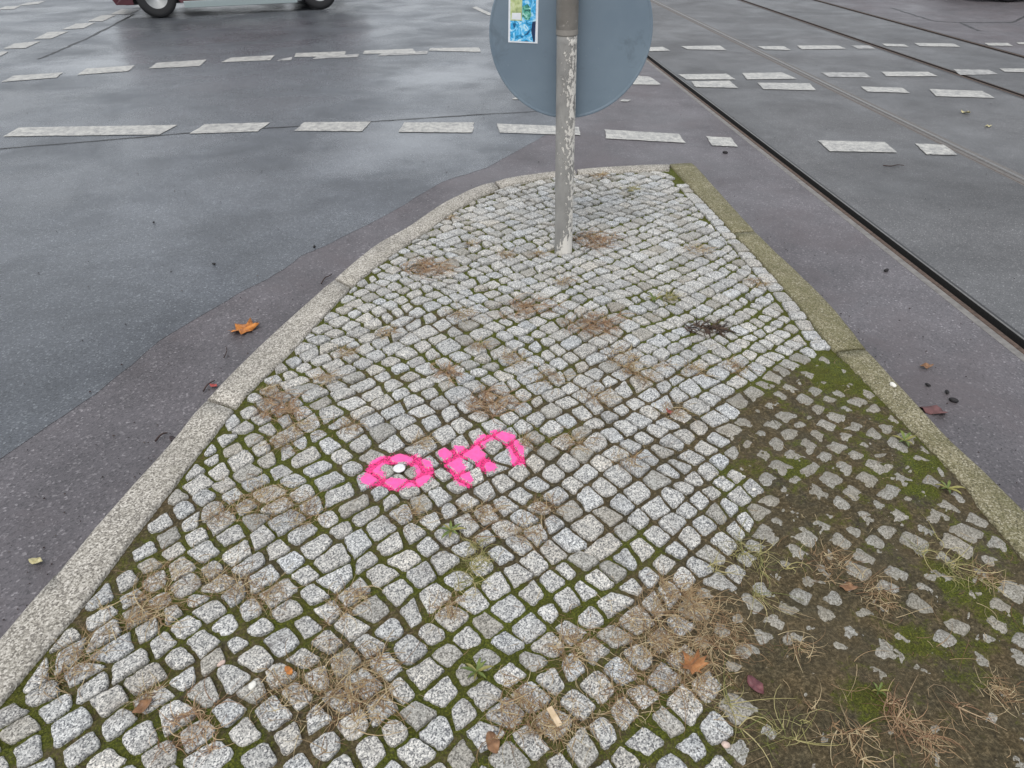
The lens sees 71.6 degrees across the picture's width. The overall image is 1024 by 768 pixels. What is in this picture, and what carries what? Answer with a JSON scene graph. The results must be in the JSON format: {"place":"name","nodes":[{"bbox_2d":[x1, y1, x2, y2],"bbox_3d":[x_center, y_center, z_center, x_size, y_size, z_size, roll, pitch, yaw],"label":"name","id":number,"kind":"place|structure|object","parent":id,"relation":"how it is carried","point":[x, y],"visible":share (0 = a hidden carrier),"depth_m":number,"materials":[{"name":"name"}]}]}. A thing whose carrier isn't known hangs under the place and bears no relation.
{"place":"outdoors","nodes":[
{"label":"outdoors","id":0,"kind":"place"},
{"bbox_2d":[0,171,1023,767],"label":"cobblestone paving","id":1,"kind":"structure","parent":0,"point":[616,207],"depth_m":1.76,"materials":[{"name":"stone"}]},
{"bbox_2d":[132,698,151,712],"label":"fallen leaf","id":2,"kind":"object","parent":1,"relation":"on","point":[143,704],"visible":1,"depth_m":1.33,"materials":[{"name":"brown plant"}]},
{"bbox_2d":[248,681,256,689],"bbox_3d":[-0.498,0.579,1.363,0.014,0.012,0.018,20,39,27],"label":"pebble","id":3,"kind":"object","parent":1,"relation":"on","point":[251,685],"visible":1,"depth_m":1.36,"materials":[{"name":"white stone"}]},
{"bbox_2d":[285,666,292,674],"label":"fallen leaf","id":4,"kind":"object","parent":1,"relation":"on","point":[290,669],"visible":1,"depth_m":1.39,"materials":[{"name":"orange plant"}]},
{"bbox_2d":[259,631,421,767],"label":"grass tuft","id":5,"kind":"object","parent":1,"relation":"on","point":[355,701],"visible":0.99,"depth_m":1.35,"materials":[{"name":"brown plant"}]},
{"bbox_2d":[358,453,434,491],"bbox_3d":[-0.302,0.231,1.881,0.198,0.013,0.158,0,34,0],"label":"spray marking","id":6,"kind":"object","parent":1,"relation":"on","point":[367,478],"visible":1,"depth_m":1.88,"materials":[{"name":"pink paint"}]},
{"bbox_2d":[439,521,465,538],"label":"weed","id":7,"kind":"object","parent":1,"relation":"on","point":[450,529],"visible":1,"depth_m":1.69,"materials":[{"name":"green plant"}]},
{"bbox_2d":[436,430,525,487],"bbox_3d":[-0.076,0.196,1.932,0.236,0.015,0.184,-18,38,-24],"label":"spray marking","id":8,"kind":"object","parent":1,"relation":"on","point":[475,453],"visible":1,"depth_m":1.93,"materials":[{"name":"pink paint"}]},
{"bbox_2d":[486,731,499,753],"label":"fallen leaf","id":9,"kind":"object","parent":1,"relation":"on","point":[493,745],"visible":1,"depth_m":1.27,"materials":[{"name":"brown plant"}]},
{"bbox_2d":[28,214,1023,767],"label":"dry grass","id":10,"kind":"structure","parent":1,"relation":"on","point":[560,632],"depth_m":1.51,"materials":[{"name":"brown plant"}]},
{"bbox_2d":[554,307,639,339],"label":"grass tuft","id":11,"kind":"object","parent":1,"relation":"on","point":[605,322],"visible":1,"depth_m":2.52,"materials":[{"name":"brown plant"}]},
{"bbox_2d":[646,292,663,302],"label":"weed","id":12,"kind":"object","parent":1,"relation":"on","point":[653,299],"visible":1,"depth_m":2.64,"materials":[{"name":"green plant"}]},
{"bbox_2d":[679,648,708,673],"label":"fallen leaf","id":13,"kind":"object","parent":1,"relation":"on","point":[696,665],"visible":1,"depth_m":1.40,"materials":[{"name":"orange plant"}]},
{"bbox_2d":[684,316,739,339],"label":"dead plant","id":14,"kind":"object","parent":1,"relation":"on","point":[717,328],"visible":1,"depth_m":2.50,"materials":[{"name":"brown plant"}]},
{"bbox_2d":[839,582,857,590],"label":"fallen leaf","id":15,"kind":"object","parent":1,"relation":"on","point":[846,586],"visible":1,"depth_m":1.56,"materials":[{"name":"orange plant"}]},
{"bbox_2d":[0,168,1023,767],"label":"soil","id":16,"kind":"structure","parent":0,"point":[824,668],"depth_m":1.54,"materials":[{"name":"brown soil"}]},
{"bbox_2d":[90,563,218,663],"bbox_3d":[-0.766,0.470,1.520,0.262,0.026,0.243,-16,38,-23],"label":"grass tuft","id":17,"kind":"object","parent":16,"relation":"on","point":[142,610],"visible":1,"depth_m":1.51,"materials":[{"name":"brown plant"}]},
{"bbox_2d":[148,674,244,767],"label":"grass tuft","id":18,"kind":"object","parent":16,"relation":"on","point":[193,709],"visible":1,"depth_m":1.30,"materials":[{"name":"brown plant"}]},
{"bbox_2d":[217,660,224,666],"bbox_3d":[-0.579,0.555,1.412,0.014,0.010,0.018,27,43,34],"label":"pebble","id":19,"kind":"object","parent":16,"relation":"on","point":[220,663],"visible":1,"depth_m":1.41,"materials":[{"name":"stone"}]},
{"bbox_2d":[252,379,317,424],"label":"grass tuft","id":20,"kind":"object","parent":16,"relation":"on","point":[277,407],"visible":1,"depth_m":2.11,"materials":[{"name":"brown plant"}]},
{"bbox_2d":[317,576,382,630],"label":"grass tuft","id":21,"kind":"object","parent":16,"relation":"on","point":[356,596],"visible":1,"depth_m":1.53,"materials":[{"name":"brown plant"}]},
{"bbox_2d":[393,464,404,472],"bbox_3d":[-0.299,0.222,1.879,0.032,0.008,0.032,0,34,0],"label":"survey nail","id":22,"kind":"object","parent":16,"relation":"on","point":[398,468],"visible":1,"depth_m":1.88,"materials":[{"name":"metal"}]},
{"bbox_2d":[394,253,472,279],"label":"grass tuft","id":23,"kind":"object","parent":16,"relation":"on","point":[423,265],"visible":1,"depth_m":2.91,"materials":[{"name":"brown plant"}]},
{"bbox_2d":[426,354,469,387],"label":"grass tuft","id":24,"kind":"object","parent":16,"relation":"on","point":[449,368],"visible":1,"depth_m":2.27,"materials":[{"name":"beige plant"}]},
{"bbox_2d":[447,531,500,597],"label":"grass tuft","id":25,"kind":"object","parent":16,"relation":"on","point":[478,555],"visible":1,"depth_m":1.62,"materials":[{"name":"brown plant"}]},
{"bbox_2d":[445,492,508,545],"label":"grass tuft","id":26,"kind":"object","parent":16,"relation":"on","point":[487,509],"visible":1,"depth_m":1.75,"materials":[{"name":"brown plant"}]},
{"bbox_2d":[460,657,493,679],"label":"weed","id":27,"kind":"object","parent":16,"relation":"on","point":[478,669],"visible":1,"depth_m":1.39,"materials":[{"name":"green plant"}]},
{"bbox_2d":[457,380,530,424],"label":"grass tuft","id":28,"kind":"object","parent":16,"relation":"on","point":[486,395],"visible":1,"depth_m":2.13,"materials":[{"name":"brown plant"}]},
{"bbox_2d":[0,194,1023,767],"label":"moss","id":29,"kind":"object","parent":16,"relation":"on","point":[504,596],"visible":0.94,"depth_m":1.52,"materials":[{"name":"green plant"}]},
{"bbox_2d":[21,205,1022,767],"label":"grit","id":30,"kind":"object","parent":16,"relation":"on","point":[559,505],"visible":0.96,"depth_m":1.77,"materials":[{"name":"grey stone"}]},
{"bbox_2d":[470,663,575,765],"bbox_3d":[0.012,0.607,1.315,0.210,0.034,0.204,-12,36,-17],"label":"grass tuft","id":31,"kind":"object","parent":16,"relation":"on","point":[518,699],"visible":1,"depth_m":1.31,"materials":[{"name":"brown plant"}]},
{"bbox_2d":[546,706,561,726],"bbox_3d":[0.078,0.610,1.301,0.012,0.004,0.038,-14,45,-29],"label":"wood chip","id":32,"kind":"object","parent":31,"relation":"on","point":[553,715],"visible":1,"depth_m":1.30,"materials":[{"name":"beige wood"}]},
{"bbox_2d":[488,293,564,323],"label":"grass tuft","id":33,"kind":"object","parent":16,"relation":"on","point":[522,305],"visible":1,"depth_m":2.63,"materials":[{"name":"brown plant"}]},
{"bbox_2d":[529,627,608,687],"bbox_3d":[0.099,0.541,1.417,0.171,0.024,0.132,-9,36,-14],"label":"grass tuft","id":34,"kind":"object","parent":16,"relation":"on","point":[563,655],"visible":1,"depth_m":1.42,"materials":[{"name":"brown plant"}]},
{"bbox_2d":[489,0,652,256],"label":"traffic sign","id":35,"kind":"object","parent":16,"relation":"on","point":[565,63],"visible":0.96,"depth_m":2.66,"materials":[{"name":"metal"}]},
{"bbox_2d":[552,227,625,255],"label":"grass tuft","id":36,"kind":"object","parent":16,"relation":"on","point":[603,240],"visible":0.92,"depth_m":3.14,"materials":[{"name":"brown plant"}]},
{"bbox_2d":[584,170,613,179],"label":"grass tuft","id":37,"kind":"object","parent":16,"relation":"on","point":[603,174],"visible":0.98,"depth_m":3.88,"materials":[{"name":"brown plant"}]},
{"bbox_2d":[619,185,642,192],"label":"grass tuft","id":38,"kind":"object","parent":16,"relation":"on","point":[631,189],"visible":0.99,"depth_m":3.69,"materials":[{"name":"brown plant"}]},
{"bbox_2d":[602,341,682,379],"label":"grass tuft","id":39,"kind":"object","parent":16,"relation":"on","point":[630,365],"visible":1,"depth_m":2.30,"materials":[{"name":"brown plant"}]},
{"bbox_2d":[584,580,747,733],"bbox_3d":[0.331,0.516,1.450,0.385,0.032,0.295,-26,42,-32],"label":"grass tuft","id":40,"kind":"object","parent":16,"relation":"on","point":[662,647],"visible":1,"depth_m":1.44,"materials":[{"name":"brown plant"}]},
{"bbox_2d":[658,286,686,305],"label":"grass tuft","id":41,"kind":"object","parent":16,"relation":"on","point":[670,294],"visible":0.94,"depth_m":2.69,"materials":[{"name":"green plant"}]},
{"bbox_2d":[640,561,734,630],"bbox_3d":[0.368,0.451,1.546,0.158,0.028,0.222,-19,39,-25],"label":"grass tuft","id":42,"kind":"object","parent":16,"relation":"on","point":[662,583],"visible":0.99,"depth_m":1.54,"materials":[{"name":"brown plant"}]},
{"bbox_2d":[721,741,729,747],"bbox_3d":[0.385,0.649,1.277,0.016,0.010,0.013,15,37,21],"label":"pebble","id":43,"kind":"object","parent":16,"relation":"on","point":[725,744],"visible":1,"depth_m":1.27,"materials":[{"name":"stone"}]},
{"bbox_2d":[747,675,763,693],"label":"fallen leaf","id":44,"kind":"object","parent":16,"relation":"on","point":[755,684],"visible":1,"depth_m":1.36,"materials":[{"name":"plant"}]},
{"bbox_2d":[667,649,846,767],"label":"grass tuft","id":45,"kind":"object","parent":16,"relation":"on","point":[782,724],"visible":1,"depth_m":1.30,"materials":[{"name":"brown plant"}]},
{"bbox_2d":[703,519,811,626],"bbox_3d":[0.556,0.412,1.591,0.213,0.042,0.291,-15,37,-21],"label":"grass tuft","id":46,"kind":"object","parent":16,"relation":"on","point":[761,564],"visible":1,"depth_m":1.61,"materials":[{"name":"brown plant"}]},
{"bbox_2d":[798,683,895,767],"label":"grass tuft","id":47,"kind":"object","parent":16,"relation":"on","point":[857,734],"visible":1,"depth_m":1.28,"materials":[{"name":"brown plant"}]},
{"bbox_2d":[871,682,889,696],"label":"weed","id":48,"kind":"object","parent":16,"relation":"on","point":[878,690],"visible":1,"depth_m":1.34,"materials":[{"name":"green plant"}]},
{"bbox_2d":[891,430,916,447],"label":"weed","id":49,"kind":"object","parent":16,"relation":"on","point":[906,438],"visible":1,"depth_m":1.98,"materials":[{"name":"green plant"}]},
{"bbox_2d":[851,673,1005,764],"bbox_3d":[0.772,0.608,1.305,0.274,0.024,0.178,0,34,0],"label":"grass tuft","id":50,"kind":"object","parent":16,"relation":"on","point":[899,718],"visible":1,"depth_m":1.30,"materials":[{"name":"brown plant"}]},
{"bbox_2d":[889,513,1007,596],"bbox_3d":[1.003,0.391,1.625,0.193,0.026,0.290,-8,35,-11],"label":"grass tuft","id":51,"kind":"object","parent":16,"relation":"on","point":[948,562],"visible":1,"depth_m":1.61,"materials":[{"name":"brown plant"}]},
{"bbox_2d":[935,480,965,494],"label":"weed","id":52,"kind":"object","parent":16,"relation":"on","point":[948,487],"visible":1,"depth_m":1.81,"materials":[{"name":"green plant"}]},
{"bbox_2d":[0,61,1023,637],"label":"road","id":53,"kind":"structure","parent":0,"point":[898,319],"depth_m":2.61,"materials":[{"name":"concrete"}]},
{"bbox_2d":[28,557,41,563],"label":"fallen leaf","id":54,"kind":"object","parent":53,"relation":"on","point":[34,560],"visible":1,"depth_m":1.74,"materials":[{"name":"yellow plant"}]},
{"bbox_2d":[154,432,167,441],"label":"twig","id":55,"kind":"object","parent":53,"relation":"on","point":[157,438],"visible":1,"depth_m":2.14,"materials":[{"name":"brown wood"}]},
{"bbox_2d":[228,317,259,333],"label":"fallen leaf","id":56,"kind":"object","parent":53,"relation":"on","point":[250,325],"visible":1,"depth_m":2.68,"materials":[{"name":"orange plant"}]},
{"bbox_2d":[0,0,555,457],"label":"asphalt patch","id":57,"kind":"object","parent":53,"relation":"on","point":[128,234],"visible":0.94,"depth_m":4.52,"materials":[{"name":"grey asphalt"}]},
{"bbox_2d":[37,14,133,58],"bbox_3d":[-5.021,-4.240,8.570,0.096,0.001,3.388,-5,35,-7],"label":"road seam","id":58,"kind":"object","parent":57,"relation":"on","point":[86,38],"visible":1,"depth_m":8.28,"materials":[{"name":"black asphalt"}]},
{"bbox_2d":[113,0,333,17],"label":"car","id":59,"kind":"object","parent":57,"relation":"on","point":[159,8],"visible":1,"depth_m":9.67,"materials":[{"name":"red paint"}]},
{"bbox_2d":[0,1,490,55],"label":"road markings","id":60,"kind":"object","parent":57,"relation":"on","point":[47,35],"visible":0.89,"depth_m":9.12,"materials":[{"name":"paint"}]},
{"bbox_2d":[0,111,532,148],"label":"road seam","id":61,"kind":"object","parent":57,"relation":"on","point":[268,127],"visible":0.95,"depth_m":5.04,"materials":[{"name":"black asphalt"}]},
{"bbox_2d":[5,122,956,154],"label":"road markings","id":62,"kind":"object","parent":57,"relation":"on","point":[857,146],"visible":0.98,"depth_m":4.97,"materials":[{"name":"paint"}]},
{"bbox_2d":[0,164,668,706],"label":"kerb","id":63,"kind":"structure","parent":53,"relation":"on","point":[42,622],"depth_m":1.88,"materials":[{"name":"stone"}]},
{"bbox_2d":[0,50,1016,620],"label":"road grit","id":64,"kind":"object","parent":53,"relation":"on","point":[302,306],"visible":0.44,"depth_m":2.47,"materials":[{"name":"grey gravel"}]},
{"bbox_2d":[2,42,1023,81],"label":"road markings","id":65,"kind":"object","parent":53,"relation":"on","point":[169,64],"visible":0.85,"depth_m":7.43,"materials":[{"name":"paint"}]},
{"bbox_2d":[513,68,1023,100],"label":"road markings","id":66,"kind":"object","parent":53,"relation":"on","point":[646,80],"visible":0.89,"depth_m":6.23,"materials":[{"name":"paint"}]},
{"bbox_2d":[669,163,1023,559],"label":"kerb","id":67,"kind":"structure","parent":53,"relation":"on","point":[1000,508],"depth_m":2.29,"materials":[{"name":"stone"}]},
{"bbox_2d":[920,363,933,367],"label":"fallen leaf","id":68,"kind":"object","parent":53,"relation":"on","point":[926,365],"visible":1,"depth_m":2.47,"materials":[{"name":"orange plant"}]},
{"bbox_2d":[919,405,947,413],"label":"fallen leaf","id":69,"kind":"object","parent":53,"relation":"on","point":[935,409],"visible":0.98,"depth_m":2.25,"materials":[{"name":"plant"}]},
{"bbox_2d":[949,397,958,402],"bbox_3d":[1.433,0.052,2.301,0.029,0.016,0.017,26,42,32],"label":"debris","id":70,"kind":"object","parent":53,"relation":"on","point":[953,400],"visible":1,"depth_m":2.30,"materials":[{"name":"grey stone"}]},
{"bbox_2d":[648,2,1023,334],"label":"track bed","id":71,"kind":"object","parent":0,"point":[915,198],"depth_m":4.24,"materials":[{"name":"grey asphalt"}]},
{"bbox_2d":[646,54,1023,361],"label":"tram rail","id":72,"kind":"object","parent":71,"relation":"on","point":[996,327],"visible":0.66,"depth_m":3.45,"materials":[{"name":"metal"}]},
{"bbox_2d":[650,0,1023,185],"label":"tram rail","id":73,"kind":"object","parent":71,"relation":"on","point":[1006,172],"visible":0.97,"depth_m":5.45,"materials":[{"name":"metal"}]},
{"bbox_2d":[656,0,1023,174],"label":"road","id":74,"kind":"structure","parent":0,"point":[1000,140],"depth_m":6.35,"materials":[{"name":"grey asphalt"}]},
{"bbox_2d":[277,45,996,76],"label":"road markings","id":75,"kind":"object","parent":74,"relation":"on","point":[958,71],"visible":1,"depth_m":6.66,"materials":[{"name":"paint"}]},
{"bbox_2d":[745,0,1023,93],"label":"track bed","id":76,"kind":"object","parent":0,"point":[876,31],"depth_m":8.13,"materials":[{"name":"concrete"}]},
{"bbox_2d":[738,0,1023,98],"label":"tram rail","id":77,"kind":"object","parent":76,"relation":"on","point":[977,81],"visible":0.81,"depth_m":7.35,"materials":[{"name":"black metal"}]},
{"bbox_2d":[813,0,1023,58],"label":"tram rail","id":78,"kind":"object","parent":76,"relation":"on","point":[946,35],"visible":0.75,"depth_m":8.67,"materials":[{"name":"black metal"}]},
{"bbox_2d":[821,0,1023,54],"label":"road","id":79,"kind":"structure","parent":0,"point":[951,14],"depth_m":9.85,"materials":[{"name":"grey asphalt"}]},
{"bbox_2d":[893,8,979,30],"bbox_3d":[5.679,-4.960,9.622,0.287,0.001,2.214,-5,35,-8],"label":"road crack","id":80,"kind":"object","parent":79,"relation":"on","point":[940,21],"visible":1,"depth_m":9.44,"materials":[{"name":"black asphalt"}]},
{"bbox_2d":[962,16,1023,22],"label":"road crack","id":81,"kind":"object","parent":79,"relation":"on","point":[993,22],"visible":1,"depth_m":9.29,"materials":[{"name":"black asphalt"}]}
]}

